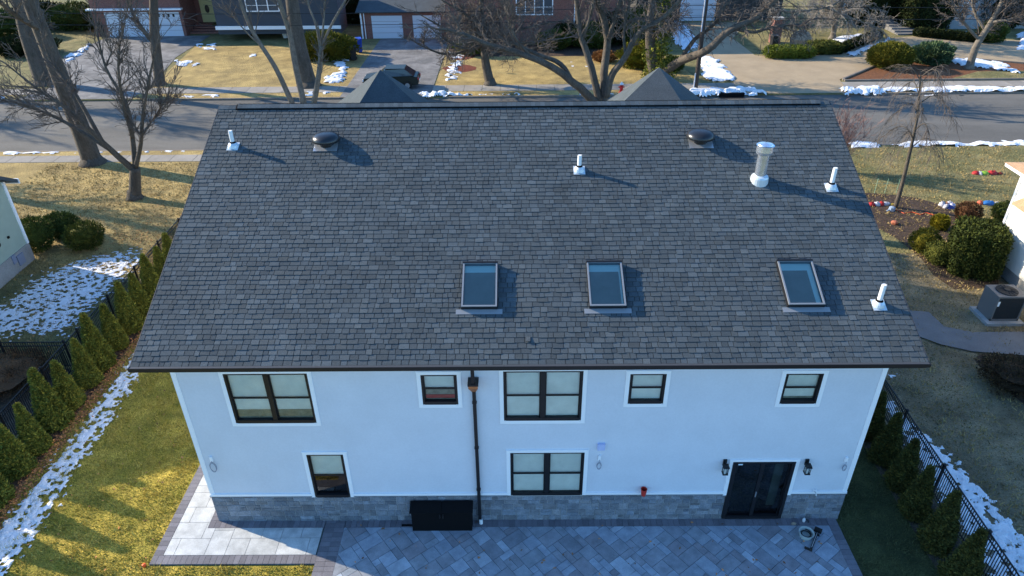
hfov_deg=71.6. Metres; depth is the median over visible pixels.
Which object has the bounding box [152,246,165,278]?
conifer
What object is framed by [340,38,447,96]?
driveway
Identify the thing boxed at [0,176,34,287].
house
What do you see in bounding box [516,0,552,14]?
window
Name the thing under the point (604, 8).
utility cable
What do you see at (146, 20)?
garage door
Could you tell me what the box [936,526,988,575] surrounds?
conifer
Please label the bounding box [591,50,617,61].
shrub
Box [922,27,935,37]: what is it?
shrub
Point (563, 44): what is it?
shrub
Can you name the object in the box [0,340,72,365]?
metal fence
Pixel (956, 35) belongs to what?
shrub
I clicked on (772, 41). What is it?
wheelie bin
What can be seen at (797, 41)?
boulder
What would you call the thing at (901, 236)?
garden bed
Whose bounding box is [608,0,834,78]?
bare tree
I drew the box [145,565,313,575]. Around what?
lawn
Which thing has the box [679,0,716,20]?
garage door
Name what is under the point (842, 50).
shrub
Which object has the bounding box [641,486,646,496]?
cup
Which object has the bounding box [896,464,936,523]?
conifer
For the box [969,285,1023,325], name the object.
air conditioner
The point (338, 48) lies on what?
shrub
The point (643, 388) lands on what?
window
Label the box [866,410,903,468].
conifer
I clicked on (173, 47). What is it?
driveway
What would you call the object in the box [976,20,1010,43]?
shrub
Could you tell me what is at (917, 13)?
hedge
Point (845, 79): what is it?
island kerb
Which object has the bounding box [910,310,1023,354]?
garden path
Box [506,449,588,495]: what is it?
window
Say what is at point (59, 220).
shrub
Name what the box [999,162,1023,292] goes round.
cream house
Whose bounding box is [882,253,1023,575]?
lawn side
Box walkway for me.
[164,475,322,555]
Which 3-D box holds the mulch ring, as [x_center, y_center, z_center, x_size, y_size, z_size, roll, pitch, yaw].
[-4.785,-19.900,64.302,3.126,0.001,2.700,0,32,0]
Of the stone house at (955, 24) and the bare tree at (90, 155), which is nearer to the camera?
the bare tree at (90, 155)
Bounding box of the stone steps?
[874,17,913,34]
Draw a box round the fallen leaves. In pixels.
[0,202,821,575]
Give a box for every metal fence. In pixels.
[0,217,180,435]
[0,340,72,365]
[881,379,1019,575]
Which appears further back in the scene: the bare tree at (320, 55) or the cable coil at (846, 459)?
the bare tree at (320, 55)
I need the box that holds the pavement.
[0,80,1023,162]
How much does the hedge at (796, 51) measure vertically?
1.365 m
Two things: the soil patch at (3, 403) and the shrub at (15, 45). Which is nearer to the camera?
the soil patch at (3, 403)
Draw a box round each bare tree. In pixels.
[0,0,107,167]
[0,0,201,201]
[12,1,52,86]
[110,0,167,85]
[206,0,347,103]
[285,0,321,88]
[394,0,588,85]
[399,0,681,100]
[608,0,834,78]
[750,0,905,50]
[863,63,962,207]
[932,0,1023,68]
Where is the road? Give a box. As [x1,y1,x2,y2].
[0,93,1023,150]
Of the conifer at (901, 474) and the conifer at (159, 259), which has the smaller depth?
the conifer at (901, 474)
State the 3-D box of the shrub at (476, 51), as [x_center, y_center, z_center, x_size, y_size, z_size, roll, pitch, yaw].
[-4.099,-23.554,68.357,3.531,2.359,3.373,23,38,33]
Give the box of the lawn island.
[955,71,1023,77]
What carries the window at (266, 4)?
in the blue house at (267, 17)
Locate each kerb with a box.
[0,91,1023,151]
[842,58,1023,81]
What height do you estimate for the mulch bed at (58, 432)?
0.001 m
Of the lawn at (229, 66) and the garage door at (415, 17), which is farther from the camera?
the garage door at (415, 17)
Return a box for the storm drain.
[718,92,745,98]
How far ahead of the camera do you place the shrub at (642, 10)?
69.22 m
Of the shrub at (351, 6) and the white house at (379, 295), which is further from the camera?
the shrub at (351, 6)
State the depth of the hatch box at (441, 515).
20.27 m
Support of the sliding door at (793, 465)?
in the white house at (379, 295)
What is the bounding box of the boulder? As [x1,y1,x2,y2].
[790,30,811,44]
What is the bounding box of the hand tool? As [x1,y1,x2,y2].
[804,526,822,551]
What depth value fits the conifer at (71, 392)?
24.81 m
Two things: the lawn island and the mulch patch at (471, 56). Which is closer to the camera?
the lawn island
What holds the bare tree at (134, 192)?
on the lawn front at (23, 172)
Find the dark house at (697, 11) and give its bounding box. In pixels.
[630,0,782,20]
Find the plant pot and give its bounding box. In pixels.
[891,220,897,224]
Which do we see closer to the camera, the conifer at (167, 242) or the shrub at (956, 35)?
the conifer at (167, 242)
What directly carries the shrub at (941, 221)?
on the garden bed at (901, 236)
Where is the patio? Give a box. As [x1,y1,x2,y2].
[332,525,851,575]
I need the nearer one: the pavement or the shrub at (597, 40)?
the pavement
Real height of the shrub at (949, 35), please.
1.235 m
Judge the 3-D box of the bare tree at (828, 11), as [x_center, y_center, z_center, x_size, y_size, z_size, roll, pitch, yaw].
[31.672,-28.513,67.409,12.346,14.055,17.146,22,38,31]
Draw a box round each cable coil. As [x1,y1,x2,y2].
[209,456,216,471]
[596,455,601,469]
[842,457,847,470]
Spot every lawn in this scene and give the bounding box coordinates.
[145,565,313,575]
[153,45,375,87]
[436,45,701,84]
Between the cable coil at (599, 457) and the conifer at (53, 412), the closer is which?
the cable coil at (599, 457)
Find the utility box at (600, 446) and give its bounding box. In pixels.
[597,443,604,450]
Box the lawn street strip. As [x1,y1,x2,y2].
[5,87,1023,99]
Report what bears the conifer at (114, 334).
on the mulch bed at (58, 432)
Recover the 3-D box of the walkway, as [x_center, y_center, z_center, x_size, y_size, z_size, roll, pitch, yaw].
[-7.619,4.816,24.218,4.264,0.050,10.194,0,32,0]
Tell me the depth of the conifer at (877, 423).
23.07 m
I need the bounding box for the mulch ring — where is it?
[442,65,475,71]
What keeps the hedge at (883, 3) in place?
on the ground at (744, 478)
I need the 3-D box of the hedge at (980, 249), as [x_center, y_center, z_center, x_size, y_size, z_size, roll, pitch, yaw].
[21.194,-1.819,32.330,2.423,2.616,2.529,10,33,16]
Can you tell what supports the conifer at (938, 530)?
on the mulch bed at (883, 471)
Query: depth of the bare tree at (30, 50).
59.27 m
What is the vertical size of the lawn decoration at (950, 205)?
0.298 m
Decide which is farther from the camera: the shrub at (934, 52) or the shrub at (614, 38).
the shrub at (614, 38)
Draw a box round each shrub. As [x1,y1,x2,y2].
[0,7,18,36]
[0,33,62,58]
[0,343,53,401]
[11,0,64,27]
[20,214,55,253]
[42,210,80,239]
[44,0,95,30]
[60,219,105,250]
[304,29,361,61]
[345,0,360,24]
[452,32,480,54]
[536,28,572,49]
[553,21,577,44]
[568,21,614,48]
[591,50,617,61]
[598,9,630,45]
[614,38,666,68]
[620,4,659,41]
[660,54,685,72]
[832,93,886,156]
[834,45,844,54]
[840,41,854,50]
[840,42,848,52]
[846,39,857,49]
[851,37,862,46]
[854,36,866,45]
[865,40,916,69]
[907,226,943,253]
[912,26,927,36]
[912,39,957,65]
[921,238,951,266]
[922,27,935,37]
[929,27,940,38]
[929,213,950,230]
[936,28,949,38]
[942,29,956,39]
[951,30,963,40]
[953,200,984,219]
[957,30,970,40]
[965,31,976,41]
[975,351,1023,400]
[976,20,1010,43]
[979,0,1023,28]
[989,199,1010,221]
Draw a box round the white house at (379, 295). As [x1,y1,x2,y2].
[127,67,931,524]
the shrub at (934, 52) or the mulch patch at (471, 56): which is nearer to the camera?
the shrub at (934, 52)
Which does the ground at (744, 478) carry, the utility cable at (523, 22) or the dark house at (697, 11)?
the dark house at (697, 11)
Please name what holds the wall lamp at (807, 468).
attached to the white house at (379, 295)
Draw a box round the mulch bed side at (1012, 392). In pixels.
[974,352,1023,402]
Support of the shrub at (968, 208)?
on the garden bed at (901, 236)
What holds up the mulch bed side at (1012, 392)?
on the lawn side at (995, 406)
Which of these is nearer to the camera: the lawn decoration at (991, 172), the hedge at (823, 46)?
the lawn decoration at (991, 172)
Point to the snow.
(1002, 529)
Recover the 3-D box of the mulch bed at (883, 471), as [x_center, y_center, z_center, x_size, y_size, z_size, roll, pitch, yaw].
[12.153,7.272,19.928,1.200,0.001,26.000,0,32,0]
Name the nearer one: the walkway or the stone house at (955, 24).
the walkway
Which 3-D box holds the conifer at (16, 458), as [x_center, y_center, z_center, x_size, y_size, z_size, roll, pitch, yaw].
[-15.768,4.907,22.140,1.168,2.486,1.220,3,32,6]
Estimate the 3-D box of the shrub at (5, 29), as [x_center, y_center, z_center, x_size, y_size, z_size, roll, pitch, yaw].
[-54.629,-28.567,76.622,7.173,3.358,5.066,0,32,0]
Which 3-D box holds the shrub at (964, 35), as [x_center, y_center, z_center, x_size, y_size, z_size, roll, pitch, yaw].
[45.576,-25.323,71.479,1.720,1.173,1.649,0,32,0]
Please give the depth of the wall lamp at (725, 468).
19.50 m
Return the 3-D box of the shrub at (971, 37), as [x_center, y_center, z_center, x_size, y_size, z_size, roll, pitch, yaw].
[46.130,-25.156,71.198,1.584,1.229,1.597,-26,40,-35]
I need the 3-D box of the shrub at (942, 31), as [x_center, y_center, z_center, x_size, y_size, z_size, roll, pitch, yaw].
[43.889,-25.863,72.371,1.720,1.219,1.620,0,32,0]
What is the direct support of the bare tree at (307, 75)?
on the lawn at (229, 66)
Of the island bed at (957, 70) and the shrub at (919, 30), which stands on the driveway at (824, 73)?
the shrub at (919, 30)
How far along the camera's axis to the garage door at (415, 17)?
74.06 m
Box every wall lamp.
[721,459,729,475]
[803,459,812,474]
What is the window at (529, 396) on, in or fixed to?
in the white house at (379, 295)
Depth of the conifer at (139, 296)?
29.66 m
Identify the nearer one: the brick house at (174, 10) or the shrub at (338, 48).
the shrub at (338, 48)
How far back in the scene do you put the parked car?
58.30 m
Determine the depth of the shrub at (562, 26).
70.49 m
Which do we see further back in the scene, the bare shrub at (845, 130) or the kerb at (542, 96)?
the kerb at (542, 96)
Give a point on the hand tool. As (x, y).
(817, 530)
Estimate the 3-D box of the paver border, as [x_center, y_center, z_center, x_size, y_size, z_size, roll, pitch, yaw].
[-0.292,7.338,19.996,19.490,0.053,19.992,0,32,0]
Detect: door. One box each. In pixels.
[104,12,148,36]
[159,12,183,35]
[198,0,215,21]
[371,16,402,38]
[412,15,440,37]
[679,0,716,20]
[721,459,800,518]
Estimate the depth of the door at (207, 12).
78.73 m
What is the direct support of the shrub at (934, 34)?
on the driveway at (824, 73)
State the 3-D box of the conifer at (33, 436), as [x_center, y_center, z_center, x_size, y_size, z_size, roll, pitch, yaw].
[-15.696,4.508,23.052,1.047,2.111,1.020,10,33,17]
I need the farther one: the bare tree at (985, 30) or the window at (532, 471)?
the bare tree at (985, 30)
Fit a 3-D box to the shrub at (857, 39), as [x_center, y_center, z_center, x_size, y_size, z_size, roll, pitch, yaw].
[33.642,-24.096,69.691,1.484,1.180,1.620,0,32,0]
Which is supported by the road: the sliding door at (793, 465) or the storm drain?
the storm drain
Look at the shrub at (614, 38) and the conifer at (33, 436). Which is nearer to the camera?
the conifer at (33, 436)
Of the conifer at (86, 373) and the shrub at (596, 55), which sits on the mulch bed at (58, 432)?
the conifer at (86, 373)
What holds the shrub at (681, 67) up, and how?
on the lawn at (526, 72)
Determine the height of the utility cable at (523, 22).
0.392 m
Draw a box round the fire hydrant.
[618,82,624,92]
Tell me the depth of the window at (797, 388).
18.23 m
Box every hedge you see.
[761,43,817,58]
[805,38,845,54]
[842,0,901,26]
[890,0,959,30]
[943,214,1014,282]
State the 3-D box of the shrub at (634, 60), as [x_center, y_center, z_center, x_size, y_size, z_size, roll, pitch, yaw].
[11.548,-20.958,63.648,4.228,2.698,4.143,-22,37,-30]
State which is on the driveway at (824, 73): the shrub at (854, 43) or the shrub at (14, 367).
the shrub at (854, 43)
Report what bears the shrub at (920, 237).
on the garden bed at (901, 236)
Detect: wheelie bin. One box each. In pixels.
[349,44,356,59]
[355,37,362,51]
[770,34,779,44]
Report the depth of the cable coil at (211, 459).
19.53 m
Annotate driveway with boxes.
[21,35,210,99]
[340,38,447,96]
[670,22,1023,93]
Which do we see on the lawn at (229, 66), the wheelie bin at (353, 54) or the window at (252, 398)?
the wheelie bin at (353, 54)
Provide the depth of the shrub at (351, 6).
79.67 m
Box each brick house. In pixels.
[85,0,218,36]
[355,0,629,44]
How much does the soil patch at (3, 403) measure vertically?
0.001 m
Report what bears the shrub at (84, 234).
on the lawn front at (23, 172)
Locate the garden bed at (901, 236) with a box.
[866,193,997,288]
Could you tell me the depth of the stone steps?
75.24 m
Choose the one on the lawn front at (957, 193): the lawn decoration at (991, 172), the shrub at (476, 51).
the lawn decoration at (991, 172)
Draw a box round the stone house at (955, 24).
[841,0,1023,28]
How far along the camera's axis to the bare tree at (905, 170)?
35.86 m
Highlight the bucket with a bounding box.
[799,526,814,540]
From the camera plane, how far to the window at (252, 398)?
18.46 m
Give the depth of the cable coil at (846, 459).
19.51 m
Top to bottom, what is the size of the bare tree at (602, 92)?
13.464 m
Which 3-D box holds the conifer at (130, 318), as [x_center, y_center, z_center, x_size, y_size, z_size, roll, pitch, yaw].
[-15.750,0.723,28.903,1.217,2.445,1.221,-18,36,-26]
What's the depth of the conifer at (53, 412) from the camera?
23.87 m
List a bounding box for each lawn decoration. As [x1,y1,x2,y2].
[869,201,893,205]
[938,201,954,209]
[972,170,1002,174]
[977,200,997,205]
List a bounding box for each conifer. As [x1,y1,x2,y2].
[0,423,39,482]
[0,475,16,509]
[12,402,53,456]
[26,367,75,433]
[49,359,86,410]
[69,338,104,389]
[79,312,117,372]
[99,303,129,351]
[113,280,144,334]
[127,272,151,318]
[139,253,158,300]
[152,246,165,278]
[161,231,171,257]
[864,390,887,441]
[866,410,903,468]
[882,437,920,493]
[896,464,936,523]
[916,489,962,559]
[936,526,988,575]
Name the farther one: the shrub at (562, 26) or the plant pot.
the shrub at (562, 26)
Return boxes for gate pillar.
[768,16,783,43]
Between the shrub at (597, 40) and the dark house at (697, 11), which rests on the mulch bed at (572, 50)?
the shrub at (597, 40)
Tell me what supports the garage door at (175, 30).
in the brick house at (174, 10)
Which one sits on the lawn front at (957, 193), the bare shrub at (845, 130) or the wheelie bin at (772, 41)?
the bare shrub at (845, 130)
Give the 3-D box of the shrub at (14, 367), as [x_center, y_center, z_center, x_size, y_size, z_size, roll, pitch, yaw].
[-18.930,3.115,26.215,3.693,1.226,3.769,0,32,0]
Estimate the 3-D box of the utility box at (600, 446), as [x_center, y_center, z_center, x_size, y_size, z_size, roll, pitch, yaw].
[2.418,4.301,19.228,0.200,0.220,0.082,0,32,0]
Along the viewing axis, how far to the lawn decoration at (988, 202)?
38.84 m
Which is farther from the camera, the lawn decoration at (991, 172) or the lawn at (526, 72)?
the lawn at (526, 72)
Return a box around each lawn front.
[0,162,198,274]
[849,144,1023,252]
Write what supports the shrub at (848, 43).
on the driveway at (824, 73)
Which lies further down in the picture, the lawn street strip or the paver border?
the paver border
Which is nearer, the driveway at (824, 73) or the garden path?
the garden path
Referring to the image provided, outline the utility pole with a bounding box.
[693,0,708,87]
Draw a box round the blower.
[886,206,895,211]
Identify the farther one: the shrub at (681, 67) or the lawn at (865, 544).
the shrub at (681, 67)
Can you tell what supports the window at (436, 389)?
in the white house at (379, 295)
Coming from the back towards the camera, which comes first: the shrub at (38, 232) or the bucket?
the shrub at (38, 232)
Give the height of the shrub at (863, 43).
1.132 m
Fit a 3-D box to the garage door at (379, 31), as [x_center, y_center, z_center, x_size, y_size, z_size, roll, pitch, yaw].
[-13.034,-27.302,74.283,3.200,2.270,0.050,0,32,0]
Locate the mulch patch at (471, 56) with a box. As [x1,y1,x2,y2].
[456,54,474,59]
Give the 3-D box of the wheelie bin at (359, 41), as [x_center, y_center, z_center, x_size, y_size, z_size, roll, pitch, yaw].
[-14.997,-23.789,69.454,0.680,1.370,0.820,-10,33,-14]
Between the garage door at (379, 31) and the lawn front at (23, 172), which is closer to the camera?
the lawn front at (23, 172)
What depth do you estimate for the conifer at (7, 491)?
21.46 m
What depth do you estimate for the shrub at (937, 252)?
33.08 m
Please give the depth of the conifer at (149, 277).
30.54 m
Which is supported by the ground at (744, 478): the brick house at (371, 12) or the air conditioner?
the brick house at (371, 12)
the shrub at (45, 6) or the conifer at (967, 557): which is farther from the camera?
the shrub at (45, 6)
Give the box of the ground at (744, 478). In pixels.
[0,0,1023,575]
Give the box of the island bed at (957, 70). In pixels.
[847,62,1023,78]
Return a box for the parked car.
[362,64,420,88]
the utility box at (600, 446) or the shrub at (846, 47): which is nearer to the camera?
the utility box at (600, 446)
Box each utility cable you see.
[0,5,1014,13]
[12,17,988,25]
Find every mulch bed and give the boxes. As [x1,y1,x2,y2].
[2,316,144,508]
[446,44,622,56]
[863,439,982,575]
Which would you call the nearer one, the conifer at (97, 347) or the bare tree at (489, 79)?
the conifer at (97, 347)
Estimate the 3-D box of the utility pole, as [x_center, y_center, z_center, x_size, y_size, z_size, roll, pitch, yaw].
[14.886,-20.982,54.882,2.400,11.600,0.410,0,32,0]
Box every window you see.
[218,372,320,425]
[244,0,279,11]
[301,451,353,497]
[415,371,462,407]
[499,370,587,423]
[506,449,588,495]
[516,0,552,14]
[623,370,671,406]
[774,370,829,406]
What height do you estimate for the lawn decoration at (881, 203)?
0.229 m
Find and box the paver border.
[149,465,862,575]
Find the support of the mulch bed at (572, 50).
on the lawn at (526, 72)
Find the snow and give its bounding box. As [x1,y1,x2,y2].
[0,21,1023,575]
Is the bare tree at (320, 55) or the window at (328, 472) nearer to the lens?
the window at (328, 472)
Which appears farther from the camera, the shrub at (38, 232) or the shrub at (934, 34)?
the shrub at (934, 34)
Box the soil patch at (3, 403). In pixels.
[0,368,70,434]
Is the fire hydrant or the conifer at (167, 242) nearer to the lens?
the conifer at (167, 242)
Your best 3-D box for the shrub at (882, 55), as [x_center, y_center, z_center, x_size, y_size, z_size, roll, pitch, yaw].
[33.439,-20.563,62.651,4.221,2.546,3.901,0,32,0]
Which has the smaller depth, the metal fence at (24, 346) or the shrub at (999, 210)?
the metal fence at (24, 346)
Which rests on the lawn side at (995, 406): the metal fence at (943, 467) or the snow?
the metal fence at (943, 467)
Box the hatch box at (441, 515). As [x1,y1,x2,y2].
[409,500,472,530]
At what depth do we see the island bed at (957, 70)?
61.94 m
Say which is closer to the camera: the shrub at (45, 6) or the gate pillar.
the gate pillar
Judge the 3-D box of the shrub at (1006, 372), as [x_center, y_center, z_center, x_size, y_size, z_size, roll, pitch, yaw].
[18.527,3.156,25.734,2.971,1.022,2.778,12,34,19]
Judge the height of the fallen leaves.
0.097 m
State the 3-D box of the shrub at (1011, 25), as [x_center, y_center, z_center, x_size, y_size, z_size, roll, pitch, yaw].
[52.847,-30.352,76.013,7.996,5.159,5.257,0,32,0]
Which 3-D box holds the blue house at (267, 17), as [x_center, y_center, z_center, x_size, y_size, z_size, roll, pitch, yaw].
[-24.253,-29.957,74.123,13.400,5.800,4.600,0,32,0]
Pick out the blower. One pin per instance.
(892, 208)
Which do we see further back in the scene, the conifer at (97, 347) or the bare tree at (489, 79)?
the bare tree at (489, 79)
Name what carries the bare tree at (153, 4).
on the lawn at (229, 66)
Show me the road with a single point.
(980, 117)
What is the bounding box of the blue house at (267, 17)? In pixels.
[212,0,347,33]
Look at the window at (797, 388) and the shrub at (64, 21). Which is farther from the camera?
the shrub at (64, 21)

